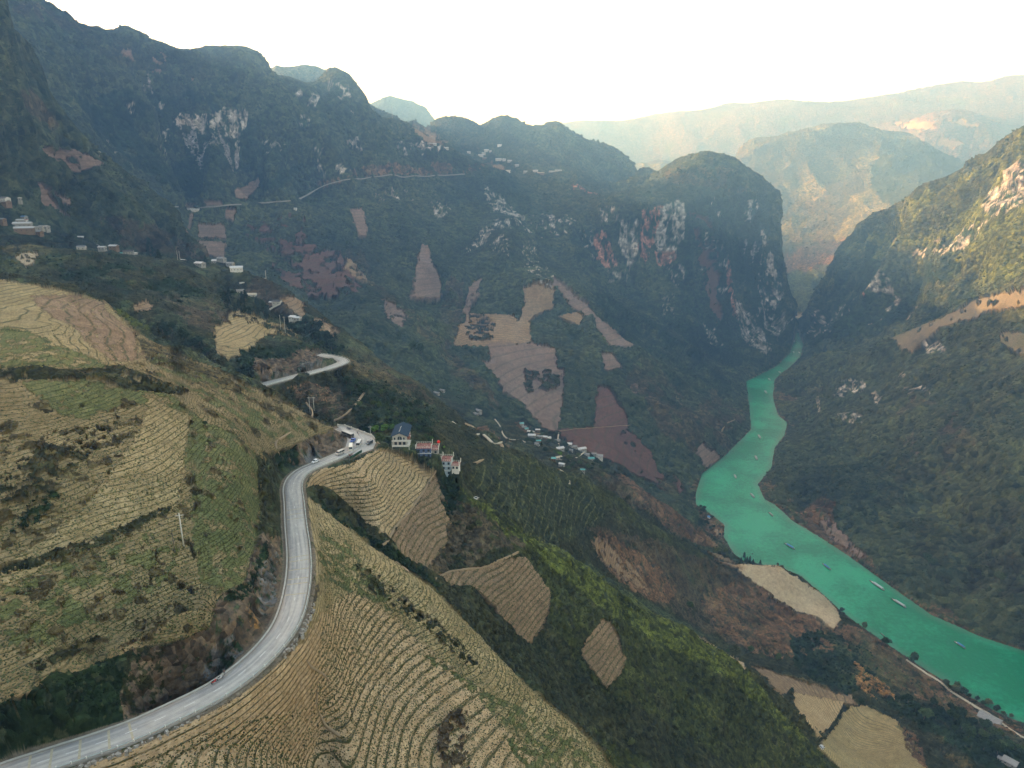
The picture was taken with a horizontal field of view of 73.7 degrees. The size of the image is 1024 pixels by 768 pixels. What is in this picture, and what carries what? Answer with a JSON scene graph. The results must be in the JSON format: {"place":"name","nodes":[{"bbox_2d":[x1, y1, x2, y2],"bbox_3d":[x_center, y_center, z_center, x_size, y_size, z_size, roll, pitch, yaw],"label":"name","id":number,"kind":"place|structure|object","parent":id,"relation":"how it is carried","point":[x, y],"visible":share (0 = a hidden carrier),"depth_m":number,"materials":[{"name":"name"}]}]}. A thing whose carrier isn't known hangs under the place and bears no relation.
{"place":"outdoors","nodes":[
{"label":"outdoors","id":0,"kind":"place"},
{"bbox_2d":[0,428,365,767],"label":"road","id":1,"kind":"structure","parent":0,"point":[270,645],"depth_m":191.13,"materials":[{"name":"grey asphalt"}]},
{"bbox_2d":[335,449,344,455],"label":"parked van","id":2,"kind":"object","parent":1,"relation":"on","point":[339,452],"visible":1,"depth_m":370.32,"materials":[{"name":"silver metal"}]},
{"bbox_2d":[356,439,361,446],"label":"parked minibus","id":3,"kind":"object","parent":1,"relation":"on","point":[358,442],"visible":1,"depth_m":383.25,"materials":[{"name":"grey paint"}]},
{"bbox_2d":[262,354,347,385],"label":"road","id":4,"kind":"structure","parent":0,"point":[341,360],"depth_m":561.75,"materials":[{"name":"concrete"}]},
{"bbox_2d":[263,356,337,382],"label":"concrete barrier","id":5,"kind":"object","parent":4,"relation":"on","point":[307,371],"visible":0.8,"depth_m":549.34,"materials":[{"name":"concrete"}]},
{"bbox_2d":[175,174,464,208],"bbox_3d":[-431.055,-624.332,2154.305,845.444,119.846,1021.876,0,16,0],"label":"mountain road","id":6,"kind":"structure","parent":0,"point":[325,185],"depth_m":2043.70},
{"bbox_2d":[465,423,503,463],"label":"dirt road","id":7,"kind":"structure","parent":0,"point":[481,460],"depth_m":631.58,"materials":[{"name":"beige soil"}]},
{"bbox_2d":[0,0,1023,767],"bbox_3d":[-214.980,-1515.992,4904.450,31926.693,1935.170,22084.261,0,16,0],"label":"terrain","id":8,"kind":"structure","parent":0,"point":[964,488],"depth_m":1006.13,"materials":[{"name":"green plant"}]},
{"bbox_2d":[0,218,7,225],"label":"house","id":9,"kind":"structure","parent":8,"relation":"on","point":[3,221],"depth_m":919.98,"materials":[{"name":"grey concrete"}]},
{"bbox_2d":[0,197,10,202],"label":"house","id":10,"kind":"structure","parent":8,"relation":"on","point":[4,199],"depth_m":939.70,"materials":[{"name":"white concrete"}]},
{"bbox_2d":[1,200,12,207],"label":"house","id":11,"kind":"structure","parent":8,"relation":"on","point":[6,204],"depth_m":940.55,"materials":[{"name":"grey concrete"}]},
{"bbox_2d":[12,222,32,226],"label":"house","id":12,"kind":"structure","parent":8,"relation":"on","point":[15,224],"depth_m":937.13,"materials":[{"name":"white concrete"}]},
{"bbox_2d":[13,226,35,234],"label":"house","id":13,"kind":"structure","parent":8,"relation":"on","point":[27,230],"depth_m":932.84,"materials":[{"name":"white concrete"}]},
{"bbox_2d":[35,230,43,236],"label":"house","id":14,"kind":"structure","parent":8,"relation":"on","point":[39,233],"depth_m":942.91,"materials":[{"name":"grey concrete"}]},
{"bbox_2d":[44,225,50,232],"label":"house","id":15,"kind":"structure","parent":8,"relation":"on","point":[47,229],"depth_m":962.00,"materials":[{"name":"grey concrete"}]},
{"bbox_2d":[76,245,86,249],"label":"house","id":16,"kind":"structure","parent":8,"relation":"on","point":[83,247],"depth_m":902.55,"materials":[{"name":"grey concrete"}]},
{"bbox_2d":[97,246,106,251],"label":"house","id":17,"kind":"structure","parent":8,"relation":"on","point":[102,248],"depth_m":914.51,"materials":[{"name":"grey concrete"}]},
{"bbox_2d":[108,244,119,251],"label":"house","id":18,"kind":"structure","parent":8,"relation":"on","point":[114,247],"depth_m":955.74,"materials":[{"name":"grey concrete"}]},
{"bbox_2d":[122,250,134,254],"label":"house","id":19,"kind":"structure","parent":8,"relation":"on","point":[128,252],"depth_m":935.47,"materials":[{"name":"tile"}]},
{"bbox_2d":[78,715,199,767],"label":"stone retaining wall","id":20,"kind":"structure","parent":8,"relation":"on","point":[117,754],"depth_m":161.31,"materials":[{"name":"grey stone"}]},
{"bbox_2d":[145,237,155,256],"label":"pine tree","id":21,"kind":"object","parent":8,"relation":"on","point":[149,245],"visible":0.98,"depth_m":1081.53,"materials":[{"name":"green plant"}]},
{"bbox_2d":[156,249,161,258],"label":"pine tree","id":22,"kind":"object","parent":8,"relation":"on","point":[158,253],"visible":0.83,"depth_m":759.54,"materials":[{"name":"green plant"}]},
{"bbox_2d":[158,322,166,331],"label":"broadleaf tree","id":23,"kind":"object","parent":8,"relation":"on","point":[163,326],"visible":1,"depth_m":556.62,"materials":[{"name":"green plant"}]},
{"bbox_2d":[168,322,175,331],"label":"broadleaf tree","id":24,"kind":"object","parent":8,"relation":"on","point":[172,325],"visible":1,"depth_m":563.04,"materials":[{"name":"green plant"}]},
{"bbox_2d":[0,429,352,764],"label":"gutter","id":25,"kind":"object","parent":8,"relation":"on","point":[161,706],"visible":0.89,"depth_m":182.71,"materials":[{"name":"concrete"}]},
{"bbox_2d":[175,513,183,545],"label":"utility pole","id":26,"kind":"object","parent":8,"relation":"on","point":[179,515],"visible":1,"depth_m":217.28,"materials":[{"name":"concrete"}]},
{"bbox_2d":[178,327,186,333],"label":"broadleaf tree","id":27,"kind":"object","parent":8,"relation":"on","point":[181,330],"visible":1,"depth_m":565.83,"materials":[{"name":"green plant"}]},
{"bbox_2d":[179,331,187,338],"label":"broadleaf tree","id":28,"kind":"object","parent":8,"relation":"on","point":[184,334],"visible":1,"depth_m":563.78,"materials":[{"name":"green plant"}]},
{"bbox_2d":[185,337,197,348],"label":"broadleaf tree","id":29,"kind":"object","parent":8,"relation":"on","point":[193,341],"visible":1,"depth_m":559.79,"materials":[{"name":"green plant"}]},
{"bbox_2d":[187,208,199,211],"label":"house","id":30,"kind":"structure","parent":8,"relation":"on","point":[194,209],"depth_m":1786.49,"materials":[{"name":"white concrete"}]},
{"bbox_2d":[194,261,205,267],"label":"house","id":31,"kind":"structure","parent":8,"relation":"on","point":[200,264],"depth_m":938.48,"materials":[{"name":"grey concrete"}]},
{"bbox_2d":[54,452,352,767],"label":"roadside barrier","id":32,"kind":"object","parent":8,"relation":"on","point":[184,718],"visible":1,"depth_m":178.56,"materials":[{"name":"white paint"}]},
{"bbox_2d":[202,346,209,351],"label":"broadleaf tree","id":33,"kind":"object","parent":8,"relation":"on","point":[205,349],"visible":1,"depth_m":558.52,"materials":[{"name":"green plant"}]},
{"bbox_2d":[216,257,226,262],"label":"house","id":34,"kind":"structure","parent":8,"relation":"on","point":[221,260],"depth_m":1041.42,"materials":[{"name":"grey concrete"}]},
{"bbox_2d":[226,262,234,266],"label":"house","id":35,"kind":"structure","parent":8,"relation":"on","point":[228,264],"depth_m":986.14,"materials":[{"name":"grey concrete"}]},
{"bbox_2d":[229,266,242,272],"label":"house","id":36,"kind":"structure","parent":8,"relation":"on","point":[237,269],"depth_m":940.58,"materials":[{"name":"white concrete"}]},
{"bbox_2d":[260,301,265,313],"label":"pine tree","id":37,"kind":"object","parent":8,"relation":"on","point":[263,306],"visible":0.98,"depth_m":673.01,"materials":[{"name":"green plant"}]},
{"bbox_2d":[271,300,281,306],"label":"house","id":38,"kind":"structure","parent":8,"relation":"on","point":[275,302],"depth_m":858.04,"materials":[{"name":"tile"}]},
{"bbox_2d":[287,321,295,332],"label":"broadleaf tree","id":39,"kind":"object","parent":8,"relation":"on","point":[291,325],"visible":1,"depth_m":658.65,"materials":[{"name":"green plant"}]},
{"bbox_2d":[275,402,312,454],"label":"footpath","id":40,"kind":"structure","parent":8,"relation":"on","point":[282,437],"depth_m":349.91,"materials":[{"name":"beige soil"}]},
{"bbox_2d":[293,316,301,322],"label":"house","id":41,"kind":"structure","parent":8,"relation":"on","point":[297,318],"depth_m":828.32,"materials":[{"name":"white concrete"}]},
{"bbox_2d":[283,603,314,658],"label":"stone retaining wall","id":42,"kind":"structure","parent":8,"relation":"on","point":[292,648],"depth_m":204.56,"materials":[{"name":"grey stone"}]},
{"bbox_2d":[302,315,308,323],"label":"broadleaf tree","id":43,"kind":"object","parent":8,"relation":"on","point":[305,318],"visible":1,"depth_m":811.39,"materials":[{"name":"green plant"}]},
{"bbox_2d":[266,353,349,386],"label":"roadside barrier","id":44,"kind":"object","parent":8,"relation":"on","point":[315,372],"visible":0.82,"depth_m":554.37,"materials":[{"name":"white paint"}]},
{"bbox_2d":[0,326,624,767],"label":"crop plants","id":45,"kind":"object","parent":8,"relation":"on","point":[286,758],"visible":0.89,"depth_m":232.74,"materials":[{"name":"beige plant"}]},
{"bbox_2d":[313,325,319,331],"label":"broadleaf tree","id":46,"kind":"object","parent":8,"relation":"on","point":[315,327],"visible":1,"depth_m":751.51,"materials":[{"name":"green plant"}]},
{"bbox_2d":[312,320,322,328],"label":"broadleaf tree","id":47,"kind":"object","parent":8,"relation":"on","point":[319,323],"visible":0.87,"depth_m":762.93,"materials":[{"name":"green plant"}]},
{"bbox_2d":[307,660,329,682],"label":"footpath","id":48,"kind":"structure","parent":8,"relation":"on","point":[317,670],"depth_m":211.41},
{"bbox_2d":[316,691,340,738],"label":"footpath","id":49,"kind":"structure","parent":8,"relation":"on","point":[330,729],"depth_m":211.29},
{"bbox_2d":[327,339,335,350],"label":"broadleaf tree","id":50,"kind":"object","parent":8,"relation":"on","point":[331,342],"visible":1,"depth_m":750.66,"materials":[{"name":"green plant"}]},
{"bbox_2d":[334,392,364,420],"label":"footpath","id":51,"kind":"structure","parent":8,"relation":"on","point":[349,410],"depth_m":484.99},
{"bbox_2d":[84,332,626,767],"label":"field","id":52,"kind":"structure","parent":8,"relation":"on","point":[344,738],"depth_m":238.84,"materials":[{"name":"green plant"}]},
{"bbox_2d":[338,426,375,456],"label":"parking area","id":53,"kind":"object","parent":8,"relation":"on","point":[366,447],"visible":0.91,"depth_m":390.94,"materials":[{"name":"concrete"}]},
{"bbox_2d":[341,430,353,437],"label":"parked bus","id":54,"kind":"object","parent":53,"relation":"on","point":[348,434],"visible":1,"depth_m":398.31,"materials":[{"name":"paint"}]},
{"bbox_2d":[349,450,361,458],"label":"green netting fence","id":55,"kind":"object","parent":53,"relation":"on","point":[355,454],"visible":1,"depth_m":370.41,"materials":[{"name":"fabric"}]},
{"bbox_2d":[337,424,375,439],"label":"parapet wall","id":56,"kind":"structure","parent":53,"relation":"on","point":[361,431],"depth_m":408.85,"materials":[{"name":"concrete"}]},
{"bbox_2d":[359,386,365,394],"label":"broadleaf tree","id":57,"kind":"object","parent":8,"relation":"on","point":[362,389],"visible":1,"depth_m":526.83,"materials":[{"name":"green plant"}]},
{"bbox_2d":[371,425,378,433],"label":"broadleaf tree","id":58,"kind":"object","parent":8,"relation":"on","point":[374,427],"visible":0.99,"depth_m":452.45,"materials":[{"name":"green plant"}]},
{"bbox_2d":[374,432,385,444],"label":"broadleaf tree","id":59,"kind":"object","parent":8,"relation":"on","point":[379,436],"visible":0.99,"depth_m":386.16,"materials":[{"name":"green plant"}]},
{"bbox_2d":[380,424,389,432],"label":"broadleaf tree","id":60,"kind":"object","parent":8,"relation":"on","point":[384,427],"visible":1,"depth_m":452.50,"materials":[{"name":"green plant"}]},
{"bbox_2d":[384,437,391,443],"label":"broadleaf tree","id":61,"kind":"object","parent":8,"relation":"on","point":[387,440],"visible":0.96,"depth_m":415.08,"materials":[{"name":"green plant"}]},
{"bbox_2d":[391,422,411,447],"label":"guest house","id":62,"kind":"structure","parent":8,"relation":"on","point":[400,435],"depth_m":394.00,"materials":[{"name":"white stone"}]},
{"bbox_2d":[382,470,435,545],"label":"footpath","id":63,"kind":"structure","parent":8,"relation":"on","point":[411,508],"depth_m":369.01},
{"bbox_2d":[408,340,419,349],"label":"broadleaf tree","id":64,"kind":"object","parent":8,"relation":"on","point":[413,344],"visible":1,"depth_m":1319.98,"materials":[{"name":"green plant"}]},
{"bbox_2d":[413,399,422,405],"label":"broadleaf tree","id":65,"kind":"object","parent":8,"relation":"on","point":[418,402],"visible":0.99,"depth_m":552.61,"materials":[{"name":"green plant"}]},
{"bbox_2d":[417,343,424,350],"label":"broadleaf tree","id":66,"kind":"object","parent":8,"relation":"on","point":[421,347],"visible":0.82,"depth_m":1340.83,"materials":[{"name":"green plant"}]},
{"bbox_2d":[415,439,432,456],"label":"cafe building","id":67,"kind":"structure","parent":8,"relation":"on","point":[422,449],"depth_m":399.80,"materials":[{"name":"white paint"}]},
{"bbox_2d":[431,443,439,453],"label":"cafe building","id":68,"kind":"structure","parent":8,"relation":"on","point":[435,449],"depth_m":404.08,"materials":[{"name":"white paint"}]},
{"bbox_2d":[441,452,453,476],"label":"cafe building","id":69,"kind":"structure","parent":8,"relation":"on","point":[446,464],"depth_m":409.45,"materials":[{"name":"white paint"}]},
{"bbox_2d":[450,458,460,473],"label":"cafe building","id":70,"kind":"structure","parent":8,"relation":"on","point":[455,467],"depth_m":406.90,"materials":[{"name":"white paint"}]},
{"bbox_2d":[436,551,518,578],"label":"footpath","id":71,"kind":"structure","parent":8,"relation":"on","point":[494,562],"depth_m":373.41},
{"bbox_2d":[483,434,502,443],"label":"footpath","id":72,"kind":"structure","parent":8,"relation":"on","point":[487,438],"depth_m":649.71,"materials":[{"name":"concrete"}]},
{"bbox_2d":[494,419,524,442],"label":"footpath","id":73,"kind":"structure","parent":8,"relation":"on","point":[503,433],"depth_m":1051.21,"materials":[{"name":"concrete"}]},
{"bbox_2d":[0,1,1023,644],"bbox_3d":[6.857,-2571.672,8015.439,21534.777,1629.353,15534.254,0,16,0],"label":"hillside scrub","id":74,"kind":"object","parent":8,"relation":"on","point":[624,161],"visible":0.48,"depth_m":1862.27,"materials":[{"name":"green plant"}]},
{"bbox_2d":[577,446,586,452],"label":"house","id":75,"kind":"structure","parent":8,"relation":"on","point":[583,449],"depth_m":1183.33,"materials":[{"name":"white"}]},
{"bbox_2d":[561,425,628,430],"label":"footpath","id":76,"kind":"structure","parent":8,"relation":"on","point":[594,427],"depth_m":1348.07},
{"bbox_2d":[596,454,602,461],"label":"house","id":77,"kind":"structure","parent":8,"relation":"on","point":[599,456],"depth_m":1197.52,"materials":[{"name":"grey"}]},
{"bbox_2d":[627,737,635,744],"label":"broadleaf tree","id":78,"kind":"object","parent":8,"relation":"on","point":[631,741],"visible":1,"depth_m":375.28,"materials":[{"name":"green plant"}]},
{"bbox_2d":[775,653,781,660],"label":"broadleaf tree","id":79,"kind":"object","parent":8,"relation":"on","point":[778,655],"visible":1,"depth_m":729.60,"materials":[{"name":"green plant"}]},
{"bbox_2d":[858,697,865,705],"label":"broadleaf tree","id":80,"kind":"object","parent":8,"relation":"on","point":[861,701],"visible":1,"depth_m":692.22,"materials":[{"name":"green plant"}]},
{"bbox_2d":[881,637,891,644],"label":"broadleaf tree","id":81,"kind":"object","parent":8,"relation":"on","point":[887,640],"visible":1,"depth_m":840.59,"materials":[{"name":"green plant"}]},
{"bbox_2d":[906,693,913,702],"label":"broadleaf tree","id":82,"kind":"object","parent":8,"relation":"on","point":[909,697],"visible":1,"depth_m":700.48,"materials":[{"name":"green plant"}]},
{"bbox_2d":[909,651,918,662],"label":"broadleaf tree","id":83,"kind":"object","parent":8,"relation":"on","point":[914,655],"visible":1,"depth_m":815.27,"materials":[{"name":"green plant"}]},
{"bbox_2d":[913,702,920,710],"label":"broadleaf tree","id":84,"kind":"object","parent":8,"relation":"on","point":[916,705],"visible":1,"depth_m":686.24,"materials":[{"name":"green plant"}]},
{"bbox_2d":[918,707,934,719],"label":"broadleaf tree","id":85,"kind":"object","parent":8,"relation":"on","point":[925,711],"visible":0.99,"depth_m":676.32,"materials":[{"name":"green plant"}]},
{"bbox_2d":[923,553,931,561],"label":"broadleaf tree","id":86,"kind":"object","parent":8,"relation":"on","point":[927,555],"visible":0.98,"depth_m":994.01,"materials":[{"name":"green plant"}]},
{"bbox_2d":[930,698,937,705],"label":"broadleaf tree","id":87,"kind":"object","parent":8,"relation":"on","point":[934,701],"visible":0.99,"depth_m":710.80,"materials":[{"name":"green plant"}]},
{"bbox_2d":[935,705,945,711],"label":"broadleaf tree","id":88,"kind":"object","parent":8,"relation":"on","point":[940,708],"visible":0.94,"depth_m":695.97,"materials":[{"name":"green plant"}]},
{"bbox_2d":[951,684,960,692],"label":"broadleaf tree","id":89,"kind":"object","parent":8,"relation":"on","point":[955,687],"visible":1,"depth_m":767.95,"materials":[{"name":"green plant"}]},
{"bbox_2d":[954,706,966,716],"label":"broadleaf tree","id":90,"kind":"object","parent":8,"relation":"on","point":[962,710],"visible":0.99,"depth_m":688.08,"materials":[{"name":"green plant"}]},
{"bbox_2d":[906,659,1023,737],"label":"footpath","id":91,"kind":"structure","parent":8,"relation":"on","point":[959,696],"depth_m":768.19,"materials":[{"name":"concrete"}]},
{"bbox_2d":[966,717,975,724],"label":"broadleaf tree","id":92,"kind":"object","parent":8,"relation":"on","point":[971,720],"visible":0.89,"depth_m":682.06,"materials":[{"name":"green plant"}]},
{"bbox_2d":[978,728,989,738],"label":"broadleaf tree","id":93,"kind":"object","parent":8,"relation":"on","point":[982,732],"visible":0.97,"depth_m":650.68,"materials":[{"name":"green plant"}]},
{"bbox_2d":[979,719,992,729],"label":"broadleaf tree","id":94,"kind":"object","parent":8,"relation":"on","point":[985,723],"visible":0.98,"depth_m":670.60,"materials":[{"name":"green plant"}]},
{"bbox_2d":[976,710,1002,724],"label":"house","id":95,"kind":"structure","parent":8,"relation":"on","point":[982,714],"depth_m":718.02,"materials":[{"name":"grey"}]},
{"bbox_2d":[985,698,994,704],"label":"broadleaf tree","id":96,"kind":"object","parent":8,"relation":"on","point":[988,701],"visible":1,"depth_m":754.11,"materials":[{"name":"green plant"}]},
{"bbox_2d":[989,726,1003,736],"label":"broadleaf tree","id":97,"kind":"object","parent":8,"relation":"on","point":[995,731],"visible":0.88,"depth_m":658.51,"materials":[{"name":"green plant"}]},
{"bbox_2d":[992,739,1006,753],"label":"broadleaf tree","id":98,"kind":"object","parent":8,"relation":"on","point":[999,747],"visible":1,"depth_m":631.04,"materials":[{"name":"green plant"}]},
{"bbox_2d":[1004,739,1014,750],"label":"broadleaf tree","id":99,"kind":"object","parent":8,"relation":"on","point":[1010,744],"visible":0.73,"depth_m":644.58,"materials":[{"name":"green plant"}]},
{"bbox_2d":[1001,754,1019,767],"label":"house","id":100,"kind":"structure","parent":8,"relation":"on","point":[1009,761],"depth_m":619.55,"materials":[{"name":"grey"}]},
{"bbox_2d":[1016,494,1023,503],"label":"broadleaf tree","id":101,"kind":"object","parent":8,"relation":"on","point":[1020,497],"visible":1,"depth_m":982.49,"materials":[{"name":"green plant"}]},
{"bbox_2d":[46,0,1023,125],"label":"sky","id":102,"kind":"structure","parent":0,"point":[538,62],"materials":[{"name":"white"}]},
{"bbox_2d":[695,333,1023,722],"bbox_3d":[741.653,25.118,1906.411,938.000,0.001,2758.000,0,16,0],"label":"river","id":103,"kind":"structure","parent":0,"point":[982,668],"depth_m":1027.10,"materials":[{"name":"liquid"}]},
{"bbox_2d":[869,580,884,590],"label":"tour boat","id":104,"kind":"object","parent":103,"relation":"on","point":[878,585],"visible":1,"depth_m":979.64,"materials":[{"name":"white paint"}]},
{"bbox_2d":[891,598,906,607],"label":"tour boat","id":105,"kind":"object","parent":103,"relation":"on","point":[900,603],"visible":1,"depth_m":938.42,"materials":[{"name":"white paint"}]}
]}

